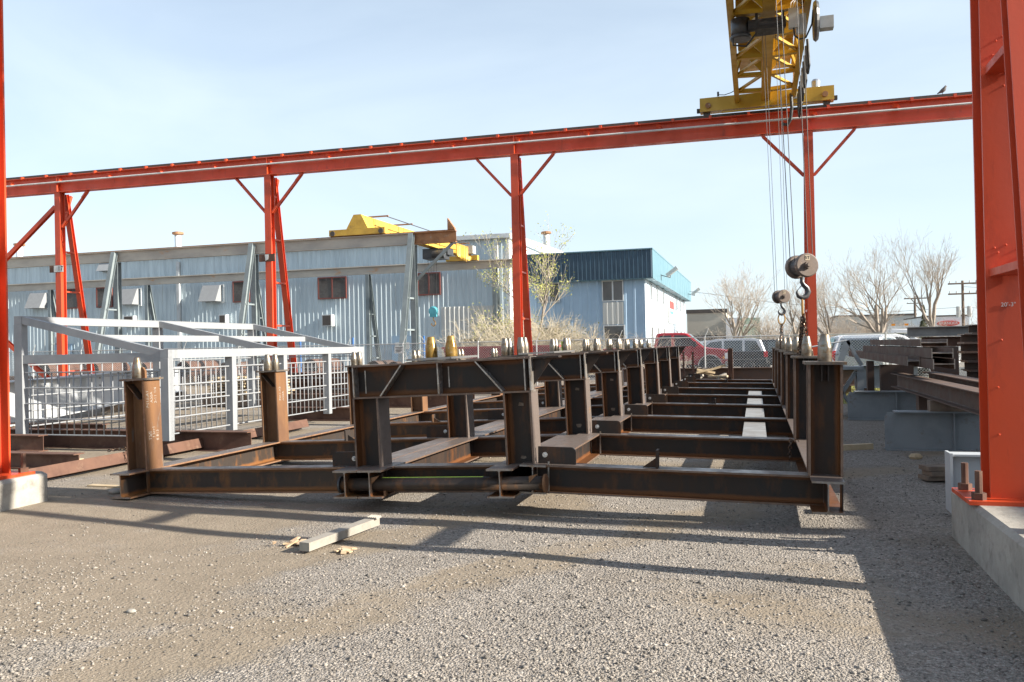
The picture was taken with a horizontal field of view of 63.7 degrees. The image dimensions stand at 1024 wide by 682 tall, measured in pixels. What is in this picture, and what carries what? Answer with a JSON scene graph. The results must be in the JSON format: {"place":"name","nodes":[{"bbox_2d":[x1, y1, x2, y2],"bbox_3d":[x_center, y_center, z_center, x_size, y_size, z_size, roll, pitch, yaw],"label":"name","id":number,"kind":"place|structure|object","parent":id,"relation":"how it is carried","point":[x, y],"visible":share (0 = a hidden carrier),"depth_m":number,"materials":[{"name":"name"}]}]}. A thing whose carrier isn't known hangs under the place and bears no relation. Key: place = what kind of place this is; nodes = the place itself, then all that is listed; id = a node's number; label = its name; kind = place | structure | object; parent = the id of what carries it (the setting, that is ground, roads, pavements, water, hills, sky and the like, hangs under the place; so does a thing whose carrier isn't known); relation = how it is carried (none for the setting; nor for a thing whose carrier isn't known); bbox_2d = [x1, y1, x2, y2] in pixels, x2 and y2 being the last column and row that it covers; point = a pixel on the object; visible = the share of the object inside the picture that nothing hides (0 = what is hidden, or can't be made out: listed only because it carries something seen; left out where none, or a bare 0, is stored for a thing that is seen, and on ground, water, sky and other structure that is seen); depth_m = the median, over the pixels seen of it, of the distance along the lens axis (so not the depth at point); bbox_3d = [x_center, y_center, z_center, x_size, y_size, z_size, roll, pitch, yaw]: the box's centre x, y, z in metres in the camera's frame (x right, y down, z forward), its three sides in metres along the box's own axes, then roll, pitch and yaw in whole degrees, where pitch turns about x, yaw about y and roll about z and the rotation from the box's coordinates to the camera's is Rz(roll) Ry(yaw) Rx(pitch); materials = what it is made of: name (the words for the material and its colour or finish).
{"place":"outdoors","nodes":[
{"label":"outdoors","id":0,"kind":"place"},
{"bbox_2d":[3,0,976,339],"label":"sky","id":1,"kind":"structure","parent":0,"point":[89,85],"materials":[{"name":"blue"}]},
{"bbox_2d":[0,353,1023,681],"bbox_3d":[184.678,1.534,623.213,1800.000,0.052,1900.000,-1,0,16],"label":"ground","id":2,"kind":"structure","parent":0,"point":[158,527],"depth_m":5.70,"materials":[{"name":"gravel"}]},
{"bbox_2d":[0,470,47,511],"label":"concrete footing","id":3,"kind":"object","parent":2,"relation":"on","point":[21,491],"visible":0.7,"depth_m":8.93,"materials":[{"name":"concrete"}]},
{"bbox_2d":[0,0,34,479],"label":"runway column","id":4,"kind":"structure","parent":3,"relation":"on","point":[6,472],"depth_m":9.08,"materials":[{"name":"metal"}]},
{"bbox_2d":[10,434,47,451],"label":"steel beam","id":5,"kind":"structure","parent":2,"relation":"on","point":[26,442],"depth_m":14.11,"materials":[{"name":"metal"}]},
{"bbox_2d":[11,451,83,468],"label":"steel beam","id":6,"kind":"structure","parent":2,"relation":"on","point":[34,459],"depth_m":12.04,"materials":[{"name":"metal"}]},
{"bbox_2d":[7,190,94,377],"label":"runway column","id":7,"kind":"structure","parent":2,"relation":"on","point":[60,210],"depth_m":32.02,"materials":[{"name":"metal"}]},
{"bbox_2d":[6,91,971,197],"bbox_3d":[-4.261,-6.408,28.297,65.000,0.750,0.452,-1,0,15],"label":"crane runway","id":8,"kind":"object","parent":7,"relation":"on","point":[900,111],"visible":0.92,"depth_m":27.06,"materials":[{"name":"orange paint"}]},
{"bbox_2d":[697,0,837,125],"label":"bridge crane","id":9,"kind":"object","parent":8,"relation":"on","point":[748,59],"visible":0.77,"depth_m":22.65,"materials":[{"name":"yellow paint"}]},
{"bbox_2d":[730,0,833,46],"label":"hoist trolley","id":10,"kind":"object","parent":9,"relation":"on","point":[742,27],"visible":0.95,"depth_m":18.18,"materials":[{"name":"grey metal"}]},
{"bbox_2d":[762,31,789,315],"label":"hook block","id":11,"kind":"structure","parent":10,"relation":"hanging from","point":[780,297],"depth_m":18.41,"materials":[{"name":"paint"}]},
{"bbox_2d":[48,290,56,354],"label":"runway column","id":12,"kind":"structure","parent":2,"relation":"on","point":[51,306],"depth_m":63.79,"materials":[{"name":"metal"}]},
{"bbox_2d":[8,259,512,291],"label":"crane runway","id":13,"kind":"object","parent":12,"relation":"on","point":[381,269],"visible":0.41,"depth_m":57.76,"materials":[{"name":"grey paint"}]},
{"bbox_2d":[10,422,109,428],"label":"steel beam","id":14,"kind":"structure","parent":2,"relation":"on","point":[84,425],"depth_m":16.81,"materials":[{"name":"metal"}]},
{"bbox_2d":[38,363,86,377],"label":"steel pipe","id":15,"kind":"object","parent":2,"relation":"on","point":[54,366],"visible":0.2,"depth_m":43.44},
{"bbox_2d":[9,366,186,427],"bbox_3d":[-11.437,1.457,23.764,0.600,1.120,14.600,-1,0,-8],"label":"white girder","id":16,"kind":"object","parent":2,"relation":"on","point":[107,408],"visible":0.44,"depth_m":20.77,"materials":[{"name":"metal"}]},
{"bbox_2d":[86,362,129,373],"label":"steel pipe","id":17,"kind":"object","parent":2,"relation":"on","point":[106,367],"visible":0.22,"depth_m":42.89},
{"bbox_2d":[94,252,122,370],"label":"runway column","id":18,"kind":"structure","parent":2,"relation":"on","point":[114,273],"depth_m":44.04,"materials":[{"name":"metal"}]},
{"bbox_2d":[10,428,254,451],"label":"steel beam","id":19,"kind":"structure","parent":2,"relation":"on","point":[217,440],"depth_m":14.26,"materials":[{"name":"metal"}]},
{"bbox_2d":[14,316,363,440],"bbox_3d":[-6.168,0.604,17.316,3.205,2.140,7.028,-1,0,16],"label":"steel cage","id":20,"kind":"object","parent":19,"relation":"on","point":[159,357],"visible":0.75,"depth_m":15.14,"materials":[{"name":"metal"}]},
{"bbox_2d":[144,285,156,345],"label":"runway column","id":21,"kind":"structure","parent":2,"relation":"on","point":[150,312],"depth_m":61.30,"materials":[{"name":"metal"}]},
{"bbox_2d":[29,419,308,479],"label":"steel beam","id":22,"kind":"structure","parent":2,"relation":"on","point":[79,466],"depth_m":11.78,"materials":[{"name":"metal"}]},
{"bbox_2d":[177,360,220,385],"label":"steel pipe","id":23,"kind":"object","parent":2,"relation":"on","point":[187,377],"visible":0.41,"depth_m":41.10,"materials":[{"name":"metal"}]},
{"bbox_2d":[235,243,259,364],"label":"runway column","id":24,"kind":"structure","parent":2,"relation":"on","point":[251,276],"depth_m":41.61,"materials":[{"name":"metal"}]},
{"bbox_2d":[203,375,293,406],"bbox_3d":[-7.766,1.621,24.723,2.800,1.215,1.388,-1,0,16],"label":"lumber stack","id":25,"kind":"object","parent":2,"relation":"on","point":[223,390],"visible":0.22,"depth_m":24.46,"materials":[{"name":"brown wood"}]},
{"bbox_2d":[234,172,303,372],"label":"runway column","id":26,"kind":"structure","parent":2,"relation":"on","point":[271,209],"depth_m":29.64,"materials":[{"name":"metal"}]},
{"bbox_2d":[8,231,562,375],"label":"corrugated shed","id":27,"kind":"structure","parent":2,"relation":"on","point":[331,308],"depth_m":60.44,"materials":[{"name":"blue metal"}]},
{"bbox_2d":[67,289,77,308],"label":"window","id":28,"kind":"structure","parent":27,"relation":"in","point":[71,297],"depth_m":65.71,"materials":[{"name":"grey glass"}]},
{"bbox_2d":[96,287,112,307],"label":"window","id":29,"kind":"structure","parent":27,"relation":"in","point":[99,291],"depth_m":65.01,"materials":[{"name":"grey glass"}]},
{"bbox_2d":[232,281,249,302],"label":"window","id":30,"kind":"structure","parent":27,"relation":"in","point":[237,286],"depth_m":61.77,"materials":[{"name":"grey glass"}]},
{"bbox_2d":[317,276,346,298],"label":"window","id":31,"kind":"structure","parent":27,"relation":"in","point":[328,287],"depth_m":59.70,"materials":[{"name":"grey glass"}]},
{"bbox_2d":[392,336,411,360],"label":"door","id":32,"kind":"structure","parent":27,"relation":"in","point":[395,339],"depth_m":58.36,"materials":[{"name":"blue"}]},
{"bbox_2d":[418,272,440,295],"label":"window","id":33,"kind":"structure","parent":27,"relation":"in","point":[424,283],"depth_m":57.75,"materials":[{"name":"grey glass"}]},
{"bbox_2d":[288,407,349,420],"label":"steel beam","id":34,"kind":"structure","parent":2,"relation":"on","point":[340,414],"depth_m":19.14,"materials":[{"name":"metal"}]},
{"bbox_2d":[292,392,348,393],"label":"stacked beam","id":35,"kind":"structure","parent":2,"relation":"on","point":[313,392],"depth_m":25.98,"materials":[{"name":"brown metal"}]},
{"bbox_2d":[288,382,346,391],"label":"stacked beam","id":36,"kind":"structure","parent":35,"relation":"on","point":[306,385],"depth_m":26.01,"materials":[{"name":"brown metal"}]},
{"bbox_2d":[288,372,346,381],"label":"stacked beam","id":37,"kind":"structure","parent":36,"relation":"on","point":[317,376],"depth_m":26.01,"materials":[{"name":"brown metal"}]},
{"bbox_2d":[302,358,343,371],"bbox_3d":[-9.081,1.451,39.664,0.840,1.220,2.500,-1,0,16],"label":"steel pipe","id":38,"kind":"object","parent":2,"relation":"on","point":[317,363],"visible":0.24,"depth_m":39.42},
{"bbox_2d":[299,514,380,551],"bbox_3d":[-1.459,1.654,7.138,0.128,0.100,1.014,-1,0,25],"label":"loose plank","id":39,"kind":"object","parent":2,"relation":"on","point":[334,535],"visible":1,"depth_m":7.05,"materials":[{"name":"wood"}]},
{"bbox_2d":[257,393,474,407],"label":"steel beam","id":40,"kind":"structure","parent":2,"relation":"on","point":[405,402],"depth_m":23.27,"materials":[{"name":"metal"}]},
{"bbox_2d":[365,274,381,362],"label":"runway column","id":41,"kind":"structure","parent":2,"relation":"on","point":[370,310],"depth_m":56.19,"materials":[{"name":"metal"}]},
{"bbox_2d":[398,233,453,362],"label":"runway column","id":42,"kind":"structure","parent":2,"relation":"on","point":[411,278],"depth_m":39.08,"materials":[{"name":"metal"}]},
{"bbox_2d":[7,218,456,268],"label":"crane runway","id":43,"kind":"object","parent":42,"relation":"on","point":[363,241],"visible":0.99,"depth_m":42.15,"materials":[{"name":"grey paint"}]},
{"bbox_2d":[329,214,478,261],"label":"bridge crane","id":44,"kind":"object","parent":43,"relation":"on","point":[360,224],"visible":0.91,"depth_m":43.88,"materials":[{"name":"yellow paint"}]},
{"bbox_2d":[9,323,966,385],"bbox_3d":[-5.133,0.862,35.938,59.721,2.196,0.065,-1,0,16],"label":"chain link fence","id":45,"kind":"object","parent":2,"relation":"on","point":[398,349],"visible":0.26,"depth_m":34.58,"materials":[{"name":"metal"}]},
{"bbox_2d":[492,268,501,337],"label":"runway column","id":46,"kind":"structure","parent":2,"relation":"on","point":[496,300],"depth_m":53.41,"materials":[{"name":"metal"}]},
{"bbox_2d":[442,345,560,358],"bbox_3d":[-0.484,1.000,37.377,5.320,1.550,1.160,-1,0,16],"label":"red container bin","id":47,"kind":"object","parent":2,"relation":"on","point":[483,351],"visible":0.14,"depth_m":37.05,"materials":[{"name":"metal"}]},
{"bbox_2d":[467,296,539,345],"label":"bush","id":48,"kind":"object","parent":2,"relation":"on","point":[497,321],"visible":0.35,"depth_m":47.56,"materials":[{"name":"beige plant"}]},
{"bbox_2d":[405,304,612,373],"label":"bush","id":49,"kind":"object","parent":2,"relation":"on","point":[502,335],"visible":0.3,"depth_m":45.18,"materials":[{"name":"beige plant"}]},
{"bbox_2d":[475,152,555,354],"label":"runway column","id":50,"kind":"structure","parent":2,"relation":"on","point":[521,307],"depth_m":27.07,"materials":[{"name":"metal"}]},
{"bbox_2d":[463,214,577,334],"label":"tree","id":51,"kind":"object","parent":2,"relation":"on","point":[543,302],"visible":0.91,"depth_m":47.86,"materials":[{"name":"green plant"}]},
{"bbox_2d":[467,312,633,373],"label":"bush","id":52,"kind":"object","parent":2,"relation":"on","point":[570,333],"visible":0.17,"depth_m":44.85,"materials":[{"name":"beige plant"}]},
{"bbox_2d":[695,258,780,338],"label":"tree","id":53,"kind":"object","parent":2,"relation":"on","point":[740,324],"visible":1,"depth_m":72.50,"materials":[{"name":"beige plant"}]},
{"bbox_2d":[750,307,784,339],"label":"tree","id":54,"kind":"object","parent":2,"relation":"on","point":[768,325],"visible":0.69,"depth_m":85.55,"materials":[{"name":"brown plant"}]},
{"bbox_2d":[694,314,865,340],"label":"bush","id":55,"kind":"object","parent":2,"relation":"on","point":[773,333],"visible":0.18,"depth_m":85.21,"materials":[{"name":"plant"}]},
{"bbox_2d":[768,273,832,336],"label":"tree","id":56,"kind":"object","parent":2,"relation":"on","point":[795,332],"visible":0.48,"depth_m":77.27,"materials":[{"name":"brown plant"}]},
{"bbox_2d":[777,266,853,337],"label":"tree","id":57,"kind":"object","parent":2,"relation":"on","point":[828,328],"visible":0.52,"depth_m":75.02,"materials":[{"name":"brown plant"}]},
{"bbox_2d":[812,340,863,403],"bbox_3d":[6.884,0.797,17.777,1.273,1.635,0.500,-1,0,16],"label":"welded bracket","id":58,"kind":"object","parent":2,"relation":"on","point":[857,374],"visible":0.44,"depth_m":17.51,"materials":[{"name":"metal"}]},
{"bbox_2d":[756,303,936,338],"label":"bush","id":59,"kind":"object","parent":2,"relation":"on","point":[851,330],"visible":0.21,"depth_m":85.50,"materials":[{"name":"plant"}]},
{"bbox_2d":[843,443,873,450],"bbox_3d":[5.117,1.573,12.225,0.506,0.085,0.090,-1,0,-13],"label":"timber offcut","id":60,"kind":"object","parent":2,"relation":"on","point":[863,446],"visible":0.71,"depth_m":12.19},
{"bbox_2d":[833,335,895,365],"bbox_3d":[14.729,0.656,33.543,1.936,1.776,4.820,-1,0,36],"label":"parked car","id":61,"kind":"object","parent":2,"relation":"on","point":[858,346],"visible":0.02,"depth_m":31.79,"materials":[{"name":"silver metal"}]},
{"bbox_2d":[816,242,924,332],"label":"tree","id":62,"kind":"object","parent":2,"relation":"on","point":[880,327],"visible":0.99,"depth_m":68.94,"materials":[{"name":"brown plant"}]},
{"bbox_2d":[866,361,874,390],"bbox_3d":[8.004,1.020,18.384,0.140,1.150,0.200,-1,0,16],"label":"steel support","id":63,"kind":"object","parent":2,"relation":"on","point":[870,375],"visible":0.64,"depth_m":18.29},
{"bbox_2d":[849,350,919,365],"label":"stacked beam","id":64,"kind":"structure","parent":63,"relation":"on","point":[904,360],"depth_m":15.60,"materials":[{"name":"brown metal"}]},
{"bbox_2d":[908,357,954,368],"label":"stacked beam","id":65,"kind":"structure","parent":63,"relation":"on","point":[929,363],"depth_m":13.14,"materials":[{"name":"grey metal"}]},
{"bbox_2d":[863,345,953,357],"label":"stacked beam","id":66,"kind":"structure","parent":65,"relation":"on","point":[926,352],"depth_m":14.31,"materials":[{"name":"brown metal"}]},
{"bbox_2d":[870,339,947,345],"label":"stacked beam","id":67,"kind":"structure","parent":66,"relation":"on","point":[917,342],"depth_m":15.16,"materials":[{"name":"brown metal"}]},
{"bbox_2d":[830,313,916,333],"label":"grey shed","id":68,"kind":"structure","parent":2,"relation":"on","point":[905,316],"depth_m":120.09,"materials":[{"name":"metal"}]},
{"bbox_2d":[847,391,915,419],"bbox_3d":[8.610,1.289,16.343,3.630,0.605,0.290,-1,0,16],"label":"painted girder","id":69,"kind":"object","parent":2,"relation":"on","point":[870,405],"visible":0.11,"depth_m":16.68,"materials":[{"name":"metal"}]},
{"bbox_2d":[879,364,913,390],"bbox_3d":[8.401,1.050,17.979,0.650,1.070,0.250,-1,0,16],"label":"steel support","id":70,"kind":"object","parent":2,"relation":"on","point":[888,380],"visible":0.43,"depth_m":17.90,"materials":[{"name":"metal"}]},
{"bbox_2d":[873,221,960,336],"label":"tree","id":71,"kind":"object","parent":2,"relation":"on","point":[932,315],"visible":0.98,"depth_m":72.21,"materials":[{"name":"brown plant"}]},
{"bbox_2d":[916,395,929,409],"bbox_3d":[7.074,1.219,13.575,0.700,0.735,0.250,-1,0,16],"label":"steel support","id":72,"kind":"object","parent":2,"relation":"on","point":[921,403],"depth_m":13.54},
{"bbox_2d":[890,373,978,414],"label":"stacked beam","id":73,"kind":"structure","parent":72,"relation":"on","point":[962,397],"depth_m":11.73,"materials":[{"name":"brown metal"}]},
{"bbox_2d":[884,410,979,450],"bbox_3d":[7.345,1.293,11.669,3.800,0.595,0.290,-1,0,16],"label":"painted girder","id":74,"kind":"object","parent":2,"relation":"on","point":[916,430],"visible":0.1,"depth_m":12.00,"materials":[{"name":"metal"}]},
{"bbox_2d":[927,400,966,411],"bbox_3d":[6.423,0.934,11.927,0.700,0.158,0.220,-1,0,16],"label":"timber packer","id":75,"kind":"object","parent":74,"relation":"on","point":[932,405],"visible":0.43,"depth_m":11.88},
{"bbox_2d":[922,372,978,387],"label":"stacked beam","id":76,"kind":"structure","parent":75,"relation":"on","point":[962,380],"depth_m":12.63,"materials":[{"name":"brown metal"}]},
{"bbox_2d":[903,315,969,350],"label":"trailer depot","id":77,"kind":"structure","parent":2,"relation":"on","point":[947,318],"depth_m":90.22,"materials":[{"name":"white metal"}]},
{"bbox_2d":[931,346,958,374],"bbox_3d":[9.724,0.844,18.500,0.500,1.435,0.400,-1,0,16],"label":"steel support","id":78,"kind":"object","parent":2,"relation":"on","point":[955,371],"visible":0.29,"depth_m":18.28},
{"bbox_2d":[921,336,960,346],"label":"steel beam","id":79,"kind":"structure","parent":78,"relation":"on","point":[953,340],"depth_m":18.45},
{"bbox_2d":[948,280,976,325],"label":"utility pole","id":80,"kind":"object","parent":2,"relation":"on","point":[962,293],"visible":0.85,"depth_m":76.15,"materials":[{"name":"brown wood"}]},
{"bbox_2d":[945,450,980,512],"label":"white end beam","id":81,"kind":"structure","parent":2,"relation":"on","point":[953,460],"depth_m":7.48,"materials":[{"name":"metal"}]},
{"bbox_2d":[951,486,1023,611],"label":"concrete footing","id":82,"kind":"object","parent":2,"relation":"on","point":[989,540],"visible":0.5,"depth_m":5.58,"materials":[{"name":"concrete"}]},
{"bbox_2d":[952,0,1023,506],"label":"runway column","id":83,"kind":"structure","parent":82,"relation":"on","point":[997,48],"depth_m":6.09,"materials":[{"name":"metal"}]},
{"bbox_3d":[6.467,1.588,28.226,6.100,0.190,0.300,-1,0,16],"label":"dunnage timber","id":84,"kind":"object","parent":2,"relation":"on","visible":0},
{"bbox_2d":[595,367,771,383],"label":"steel beam","id":85,"kind":"structure","parent":84,"relation":"on","point":[752,373],"depth_m":27.83,"materials":[{"name":"metal"}]},
{"bbox_3d":[2.573,1.660,24.582,4.700,0.180,0.200,-1,0,16],"label":"dunnage timber","id":86,"kind":"object","parent":2,"relation":"on","visible":0},
{"bbox_2d":[110,348,626,498],"bbox_3d":[-0.411,0.893,17.764,3.072,1.570,18.770,-3,-1,16],"label":"steel skid frame","id":87,"kind":"object","parent":86,"relation":"on","point":[421,425],"visible":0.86,"depth_m":9.61,"materials":[{"name":"metal"}]},
{"bbox_2d":[337,335,687,498],"bbox_3d":[1.946,0.741,17.066,2.317,1.598,18.770,-3,-1,16],"label":"steel skid frame","id":88,"kind":"object","parent":86,"relation":"on","point":[522,432],"visible":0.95,"depth_m":8.70,"materials":[{"name":"metal"}]},
{"bbox_3d":[2.937,1.602,13.054,3.350,0.150,0.200,-1,0,16],"label":"dunnage timber","id":89,"kind":"object","parent":2,"relation":"on","visible":0},
{"bbox_2d":[519,334,846,515],"bbox_3d":[4.175,0.709,16.645,2.978,1.537,19.350,0,0,17],"label":"steel skid frame","id":90,"kind":"object","parent":89,"relation":"on","point":[801,396],"visible":0.98,"depth_m":9.93,"materials":[{"name":"metal"}]},
{"bbox_2d":[742,391,766,436],"bbox_3d":[4.589,1.273,15.558,0.310,0.025,10.840,0,0,17],"label":"grey flat plate","id":91,"kind":"object","parent":90,"relation":"on","point":[754,429],"visible":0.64,"depth_m":12.74,"materials":[{"name":"metal"}]},
{"label":"grass bed","id":92,"kind":"structure","parent":2,"relation":"on","visible":0},
{"bbox_2d":[761,127,856,355],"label":"runway column","id":93,"kind":"structure","parent":92,"relation":"on","point":[811,309],"depth_m":24.67,"materials":[{"name":"metal"}]},
{"bbox_2d":[512,248,700,349],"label":"office building","id":94,"kind":"structure","parent":0,"point":[630,293],"depth_m":56.03,"materials":[{"name":"blue"}]},
{"bbox_2d":[538,283,559,302],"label":"window","id":95,"kind":"structure","parent":94,"relation":"in","point":[555,288],"depth_m":56.74,"materials":[{"name":"grey glass"}]},
{"bbox_2d":[602,280,623,301],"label":"window","id":96,"kind":"structure","parent":94,"relation":"in","point":[612,290],"depth_m":55.54,"materials":[{"name":"grey glass"}]},
{"bbox_2d":[603,325,624,348],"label":"window","id":97,"kind":"structure","parent":94,"relation":"in","point":[613,330],"depth_m":55.52,"materials":[{"name":"grey glass"}]},
{"bbox_2d":[686,309,738,341],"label":"beige warehouse","id":98,"kind":"structure","parent":0,"point":[699,320],"depth_m":107.16,"materials":[{"name":"white metal"}]},
{"bbox_2d":[588,367,966,379],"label":"parking lot","id":99,"kind":"structure","parent":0,"point":[592,377],"depth_m":38.64,"materials":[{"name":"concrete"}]},
{"bbox_2d":[603,333,733,368],"bbox_3d":[7.650,0.667,40.385,6.180,2.116,2.268,-1,0,16],"label":"pickup truck","id":100,"kind":"object","parent":99,"relation":"on","point":[699,348],"visible":0.19,"depth_m":39.20,"materials":[{"name":"red paint"}]},
{"bbox_2d":[681,338,767,367],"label":"parked car","id":101,"kind":"object","parent":99,"relation":"on","point":[747,353],"visible":0.33,"depth_m":42.10,"materials":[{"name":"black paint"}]},
{"bbox_2d":[756,340,792,366],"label":"parked car","id":102,"kind":"object","parent":99,"relation":"on","point":[771,343],"visible":0.12,"depth_m":43.88,"materials":[{"name":"black paint"}]},
{"bbox_2d":[830,334,960,373],"bbox_3d":[16.625,0.594,36.301,5.221,1.856,1.936,-1,0,10],"label":"parked car","id":103,"kind":"object","parent":99,"relation":"on","point":[898,336],"visible":0.09,"depth_m":35.84,"materials":[{"name":"white paint"}]},
{"bbox_2d":[906,326,967,336],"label":"steel beam","id":104,"kind":"structure","parent":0,"point":[933,331],"depth_m":18.53,"materials":[{"name":"metal"}]},
{"bbox_3d":[3.628,-7.041,10.396,2.195,0.950,0.880,-1,0,16],"label":"hoist trolley","id":105,"kind":"object","parent":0,"visible":0},
{"bbox_2d":[776,0,817,299],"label":"hook block","id":106,"kind":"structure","parent":105,"relation":"hanging from","point":[801,266],"depth_m":10.35,"materials":[{"name":"paint"}]},
{"bbox_2d":[796,299,813,355],"bbox_3d":[3.673,0.301,10.377,0.241,1.755,0.119,-1,0,-1],"label":"chain sling","id":107,"kind":"object","parent":106,"relation":"hanging from","point":[802,331],"visible":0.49,"depth_m":10.37,"materials":[{"name":"paint"}]},
{"bbox_3d":[9.760,1.443,22.766,0.120,0.285,0.200,-1,0,16],"label":"steel support","id":108,"kind":"object","parent":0,"visible":0},
{"bbox_2d":[854,365,917,387],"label":"painted beam","id":109,"kind":"structure","parent":108,"relation":"on","point":[876,377],"depth_m":22.68,"materials":[{"name":"metal"}]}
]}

